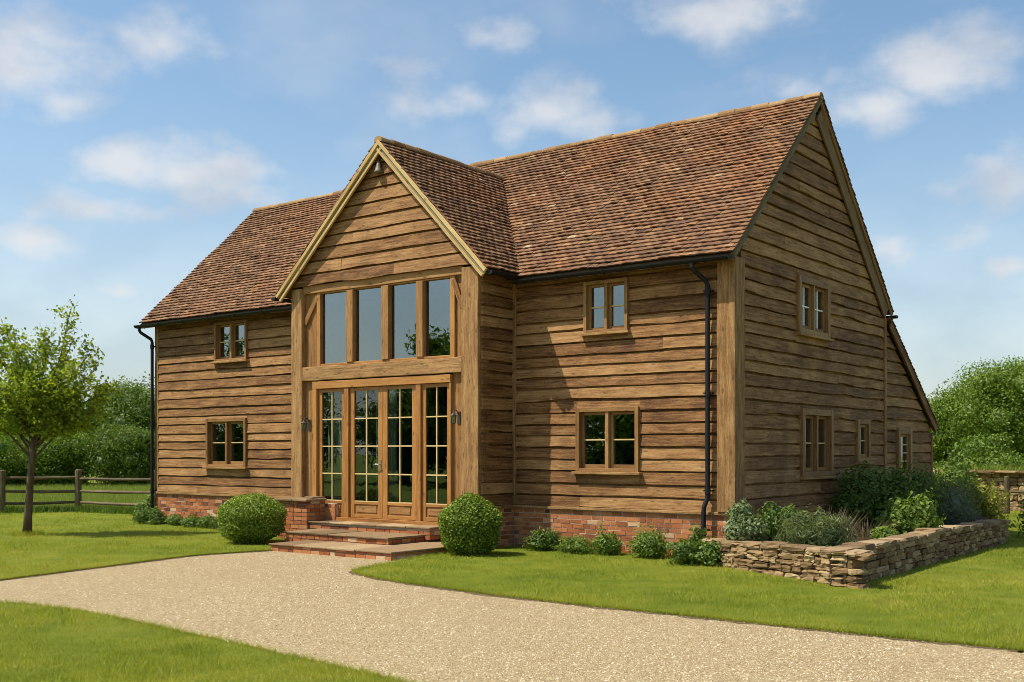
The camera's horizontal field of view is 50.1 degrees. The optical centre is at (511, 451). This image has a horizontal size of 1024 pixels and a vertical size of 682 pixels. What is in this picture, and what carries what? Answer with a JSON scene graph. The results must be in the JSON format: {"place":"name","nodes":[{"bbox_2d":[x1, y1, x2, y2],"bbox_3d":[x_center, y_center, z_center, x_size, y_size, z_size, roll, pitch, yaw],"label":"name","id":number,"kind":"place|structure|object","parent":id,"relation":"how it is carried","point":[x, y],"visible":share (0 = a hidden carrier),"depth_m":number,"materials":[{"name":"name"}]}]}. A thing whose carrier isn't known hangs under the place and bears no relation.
{"place":"outdoors","nodes":[
{"label":"outdoors","id":0,"kind":"place"},
{"bbox_2d":[6,482,171,511],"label":"meadow grass","id":1,"kind":"structure","parent":0,"point":[92,497],"depth_m":37.07,"materials":[{"name":"green plant"}]},
{"bbox_2d":[0,476,286,579],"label":"lawn","id":2,"kind":"structure","parent":0,"point":[118,553],"depth_m":19.92,"materials":[{"name":"green plant"}]},
{"bbox_2d":[0,435,25,474],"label":"hedge shrub","id":3,"kind":"object","parent":2,"relation":"on","point":[6,442],"visible":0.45,"depth_m":48.52,"materials":[{"name":"green plant"}]},
{"bbox_2d":[1,396,37,450],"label":"hedge tree","id":4,"kind":"object","parent":2,"relation":"on","point":[14,434],"visible":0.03,"depth_m":52.65,"materials":[{"name":"green plant"}]},
{"bbox_2d":[8,528,43,535],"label":"tree foot grass","id":5,"kind":"object","parent":2,"relation":"on","point":[15,532],"visible":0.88,"depth_m":21.60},
{"bbox_2d":[0,435,52,486],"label":"hedge shrub","id":6,"kind":"object","parent":2,"relation":"on","point":[7,465],"visible":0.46,"depth_m":48.87,"materials":[{"name":"green plant"}]},
{"bbox_2d":[16,431,100,486],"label":"hedge shrub","id":7,"kind":"object","parent":2,"relation":"on","point":[66,458],"visible":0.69,"depth_m":49.01,"materials":[{"name":"green plant"}]},
{"bbox_2d":[0,294,125,533],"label":"young tree","id":8,"kind":"object","parent":2,"relation":"on","point":[28,390],"visible":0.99,"depth_m":21.52,"materials":[{"name":"green plant"}]},
{"bbox_2d":[22,401,107,441],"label":"hedge tree","id":9,"kind":"object","parent":2,"relation":"on","point":[94,423],"visible":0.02,"depth_m":54.02,"materials":[{"name":"green plant"}]},
{"bbox_2d":[0,504,137,514],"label":"fence weeds","id":10,"kind":"object","parent":2,"relation":"on","point":[95,509],"visible":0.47,"depth_m":29.56,"materials":[{"name":"green plant"}]},
{"bbox_2d":[0,469,224,511],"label":"rail fence","id":11,"kind":"object","parent":2,"relation":"on","point":[78,490],"visible":0.53,"depth_m":29.64,"materials":[{"name":"brown wood"}]},
{"bbox_2d":[79,422,154,486],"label":"hedge shrub","id":12,"kind":"object","parent":2,"relation":"on","point":[128,449],"visible":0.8,"depth_m":48.84,"materials":[{"name":"green plant"}]},
{"bbox_2d":[85,371,154,477],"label":"hedge tree","id":13,"kind":"object","parent":2,"relation":"on","point":[133,404],"visible":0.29,"depth_m":55.02,"materials":[{"name":"green plant"}]},
{"bbox_2d":[132,493,156,516],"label":"corner weed","id":14,"kind":"object","parent":2,"relation":"on","point":[143,506],"visible":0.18,"depth_m":25.72,"materials":[{"name":"green plant"}]},
{"bbox_2d":[132,506,218,528],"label":"ground cover","id":15,"kind":"object","parent":2,"relation":"on","point":[151,516],"visible":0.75,"depth_m":24.65,"materials":[{"name":"green plant"}]},
{"bbox_2d":[216,492,287,542],"bbox_3d":[-4.725,1.203,19.851,1.270,0.934,1.250,0,0,37],"label":"box shrub","id":16,"kind":"object","parent":2,"relation":"on","point":[253,518],"visible":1,"depth_m":19.48,"materials":[{"name":"green plant"}]},
{"bbox_2d":[274,496,326,538],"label":"brick pier","id":17,"kind":"structure","parent":2,"relation":"on","point":[301,511],"depth_m":20.62,"materials":[{"name":"brick"}]},
{"bbox_2d":[134,92,938,555],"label":"barn house","id":18,"kind":"structure","parent":2,"relation":"on","point":[674,330],"depth_m":19.37,"materials":[{"name":"brown wood"}]},
{"bbox_2d":[202,418,250,468],"bbox_3d":[-6.231,-0.177,24.093,1.480,1.105,0.285,0,0,37],"label":"window","id":19,"kind":"structure","parent":18,"relation":"in","point":[210,424],"depth_m":24.06,"materials":[{"name":"brown wood"}]},
{"bbox_2d":[211,319,249,363],"bbox_3d":[-6.104,-2.397,23.996,1.200,0.905,0.285,0,0,37],"label":"window","id":20,"kind":"structure","parent":18,"relation":"in","point":[219,358],"depth_m":23.97,"materials":[{"name":"brown wood"}]},
{"bbox_2d":[301,417,310,430],"bbox_3d":[-3.959,-0.529,21.106,0.120,0.257,0.212,0,0,37],"label":"wall lantern","id":21,"kind":"object","parent":18,"relation":"attached to","point":[305,422],"depth_m":21.09,"materials":[{"name":"grey metal"}]},
{"bbox_2d":[350,386,382,518],"bbox_3d":[-2.701,0.016,20.229,0.845,2.419,0.124,0,0,37],"label":"door","id":22,"kind":"structure","parent":18,"relation":"in","point":[358,509],"depth_m":20.25,"materials":[{"name":"brown wood"}]},
{"bbox_2d":[374,157,382,173],"bbox_3d":[-2.410,-5.197,19.857,0.184,0.294,0.190,0,0,37],"label":"gable lamp","id":23,"kind":"object","parent":18,"relation":"attached to","point":[378,169],"visible":0.94,"depth_m":19.81,"materials":[{"name":"metal"}]},
{"bbox_2d":[317,275,456,365],"bbox_3d":[-2.338,-2.336,19.999,3.470,1.408,0.138,0,0,37],"label":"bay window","id":24,"kind":"structure","parent":18,"relation":"in","point":[421,285],"depth_m":19.88,"materials":[{"name":"brown wood"}]},
{"bbox_2d":[383,385,415,520],"bbox_3d":[-2.008,0.016,19.744,0.835,2.419,0.050,0,0,37],"label":"door","id":25,"kind":"structure","parent":18,"relation":"in","point":[400,510],"depth_m":19.75,"materials":[{"name":"brown wood"}]},
{"bbox_2d":[450,409,460,423],"bbox_3d":[-0.968,-0.599,18.812,0.120,0.257,0.212,0,0,37],"label":"wall lantern","id":26,"kind":"object","parent":18,"relation":"attached to","point":[458,415],"depth_m":18.86,"materials":[{"name":"grey metal"}]},
{"bbox_2d":[579,277,630,336],"bbox_3d":[1.582,-2.377,18.103,0.950,0.905,0.285,0,0,37],"label":"window","id":27,"kind":"structure","parent":18,"relation":"in","point":[609,328],"depth_m":18.07,"materials":[{"name":"brown wood"}]},
{"bbox_2d":[571,406,642,474],"bbox_3d":[1.602,-0.177,18.087,1.320,1.105,0.285,0,0,37],"label":"window","id":28,"kind":"structure","parent":18,"relation":"in","point":[609,468],"depth_m":18.04,"materials":[{"name":"brown wood"}]},
{"bbox_2d":[793,274,833,341],"bbox_3d":[5.192,-2.477,19.080,0.290,1.025,1.480,0,0,37],"label":"window","id":29,"kind":"structure","parent":18,"relation":"in","point":[813,305],"depth_m":19.03,"materials":[{"name":"brown wood"}]},
{"bbox_2d":[797,408,837,479],"bbox_3d":[5.283,-0.132,19.199,0.290,1.215,1.500,0,0,37],"label":"window","id":30,"kind":"structure","parent":18,"relation":"in","point":[825,470],"depth_m":19.17,"materials":[{"name":"brown wood"}]},
{"bbox_2d":[853,419,873,463],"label":"window","id":31,"kind":"structure","parent":18,"relation":"in","point":[863,426],"depth_m":21.12,"materials":[{"name":"brown wood"}]},
{"bbox_2d":[893,428,912,478],"bbox_3d":[8.137,0.043,22.921,0.290,1.065,0.980,0,0,37],"label":"window","id":32,"kind":"structure","parent":18,"relation":"in","point":[904,436],"depth_m":23.11,"materials":[{"name":"brown wood"}]},
{"bbox_2d":[0,603,396,681],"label":"lawn","id":33,"kind":"structure","parent":0,"point":[81,633],"depth_m":8.96,"materials":[{"name":"green plant"}]},
{"bbox_2d":[0,551,1023,681],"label":"gravel drive","id":34,"kind":"structure","parent":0,"point":[250,630],"depth_m":10.25,"materials":[{"name":"beige gravel"}]},
{"bbox_2d":[0,551,262,580],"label":"soil edge","id":35,"kind":"object","parent":34,"relation":"on","point":[124,564],"visible":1,"depth_m":16.20,"materials":[{"name":"brown soil"}]},
{"bbox_2d":[269,520,451,560],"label":"entrance steps","id":36,"kind":"structure","parent":34,"relation":"on","point":[380,541],"depth_m":18.48,"materials":[{"name":"stone"}]},
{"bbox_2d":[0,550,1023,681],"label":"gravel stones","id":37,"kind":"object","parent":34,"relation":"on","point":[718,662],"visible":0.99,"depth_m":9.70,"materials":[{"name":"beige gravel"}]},
{"bbox_2d":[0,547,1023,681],"bbox_3d":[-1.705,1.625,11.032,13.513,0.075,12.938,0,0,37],"label":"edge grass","id":38,"kind":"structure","parent":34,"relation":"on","point":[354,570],"depth_m":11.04,"materials":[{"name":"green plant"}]},
{"bbox_2d":[350,571,1023,652],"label":"soil edge","id":39,"kind":"object","parent":34,"relation":"on","point":[707,618],"visible":0.58,"depth_m":10.89,"materials":[{"name":"brown soil"}]},
{"bbox_2d":[0,0,1023,408],"label":"sky","id":40,"kind":"structure","parent":0,"point":[137,136],"materials":[{"name":"blue"}]},
{"bbox_2d":[0,510,1023,681],"bbox_3d":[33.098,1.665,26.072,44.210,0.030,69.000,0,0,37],"label":"lawn","id":41,"kind":"structure","parent":0,"point":[645,573],"depth_m":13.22,"materials":[{"name":"green plant"}]},
{"bbox_2d":[437,492,502,554],"bbox_3d":[-0.660,1.158,17.555,1.074,1.024,1.084,0,0,37],"label":"box shrub","id":42,"kind":"object","parent":41,"relation":"on","point":[468,527],"visible":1,"depth_m":17.26,"materials":[{"name":"green plant"}]},
{"bbox_2d":[522,524,565,551],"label":"plinth shrub","id":43,"kind":"object","parent":41,"relation":"on","point":[542,540],"visible":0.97,"depth_m":18.24,"materials":[{"name":"green plant"}]},
{"bbox_2d":[552,534,597,554],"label":"plinth shrub","id":44,"kind":"object","parent":41,"relation":"on","point":[574,545],"visible":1,"depth_m":17.71,"materials":[{"name":"green plant"}]},
{"bbox_2d":[589,521,623,554],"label":"plinth shrub","id":45,"kind":"object","parent":41,"relation":"on","point":[609,543],"visible":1,"depth_m":17.46,"materials":[{"name":"green plant"}]},
{"bbox_2d":[622,522,672,558],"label":"plinth shrub","id":46,"kind":"object","parent":41,"relation":"on","point":[647,544],"visible":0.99,"depth_m":16.90,"materials":[{"name":"green plant"}]},
{"bbox_2d":[661,522,723,565],"bbox_3d":[2.808,1.363,16.086,1.030,0.603,1.093,0,0,37],"label":"plinth shrub","id":47,"kind":"object","parent":41,"relation":"on","point":[696,550],"visible":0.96,"depth_m":15.88,"materials":[{"name":"green plant"}]},
{"bbox_2d":[702,519,1010,588],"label":"stone bed wall","id":48,"kind":"structure","parent":41,"relation":"on","point":[858,564],"depth_m":14.85,"materials":[{"name":"stone"}]},
{"bbox_2d":[933,476,1012,518],"bbox_3d":[9.986,1.098,24.427,2.012,1.129,1.803,0,0,37],"label":"yellow shrub","id":49,"kind":"object","parent":41,"relation":"on","point":[987,504],"visible":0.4,"depth_m":24.02,"materials":[{"name":"green plant"}]},
{"bbox_2d":[925,355,1023,463],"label":"broad tree","id":50,"kind":"object","parent":41,"relation":"on","point":[994,403],"visible":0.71,"depth_m":42.58,"materials":[{"name":"green plant"}]},
{"bbox_2d":[933,463,1023,510],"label":"garden wall","id":51,"kind":"structure","parent":41,"relation":"on","point":[985,474],"depth_m":30.71,"materials":[{"name":"stone"}]},
{"bbox_2d":[952,432,1023,470],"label":"hedge shrub","id":52,"kind":"object","parent":41,"relation":"on","point":[988,451],"visible":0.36,"depth_m":39.66,"materials":[{"name":"green plant"}]},
{"bbox_2d":[990,476,1023,513],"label":"rail fence","id":53,"kind":"object","parent":41,"relation":"on","point":[1006,483],"visible":0.3,"depth_m":28.89,"materials":[{"name":"brown wood"}]},
{"bbox_2d":[1009,494,1023,535],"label":"bright bush","id":54,"kind":"object","parent":41,"relation":"on","point":[1019,515],"visible":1,"depth_m":21.05,"materials":[{"name":"green plant"}]},
{"bbox_2d":[794,505,867,538],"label":"dry grass","id":55,"kind":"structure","parent":0,"point":[844,521],"depth_m":16.10,"materials":[{"name":"green plant"}]},
{"bbox_2d":[840,514,898,538],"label":"dry grass","id":56,"kind":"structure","parent":0,"point":[864,535],"depth_m":16.77,"materials":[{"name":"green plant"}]},
{"bbox_2d":[763,515,986,544],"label":"bed soil","id":57,"kind":"structure","parent":0,"point":[981,517],"depth_m":18.84,"materials":[{"name":"brown soil"}]},
{"bbox_2d":[722,498,769,541],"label":"bed shrub","id":58,"kind":"object","parent":57,"relation":"on","point":[742,525],"visible":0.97,"depth_m":15.69,"materials":[{"name":"green plant"}]},
{"bbox_2d":[756,501,800,540],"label":"bed shrub","id":59,"kind":"object","parent":57,"relation":"on","point":[771,517],"visible":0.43,"depth_m":16.30,"materials":[{"name":"green plant"}]},
{"bbox_2d":[772,503,856,546],"bbox_3d":[4.079,1.040,14.856,1.223,0.660,1.109,0,0,37],"label":"feathery plant","id":60,"kind":"object","parent":57,"relation":"on","point":[820,529],"visible":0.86,"depth_m":14.62,"materials":[{"name":"green plant"}]},
{"bbox_2d":[869,525,898,538],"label":"bed shrub","id":61,"kind":"object","parent":57,"relation":"on","point":[882,531],"visible":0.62,"depth_m":15.96,"materials":[{"name":"green plant"}]},
{"bbox_2d":[827,458,948,526],"bbox_3d":[6.612,0.761,19.460,2.115,1.336,2.132,0,0,37],"label":"bed shrub","id":62,"kind":"object","parent":57,"relation":"on","point":[870,496],"visible":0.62,"depth_m":19.18,"materials":[{"name":"green plant"}]},
{"bbox_2d":[872,488,945,534],"bbox_3d":[6.152,0.968,17.081,1.152,0.828,0.912,0,0,37],"label":"bed shrub","id":63,"kind":"object","parent":57,"relation":"on","point":[910,516],"visible":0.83,"depth_m":16.86,"materials":[{"name":"green plant"}]},
{"bbox_2d":[927,474,982,524],"bbox_3d":[7.717,0.901,19.789,1.466,1.016,1.360,0,0,37],"label":"lavender","id":64,"kind":"object","parent":57,"relation":"on","point":[953,509],"visible":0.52,"depth_m":19.41,"materials":[{"name":"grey plant"}]},
{"bbox_2d":[927,388,983,467],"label":"broad tree","id":65,"kind":"object","parent":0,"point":[938,453],"visible":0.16,"depth_m":44.44,"materials":[{"name":"green plant"}]}
]}

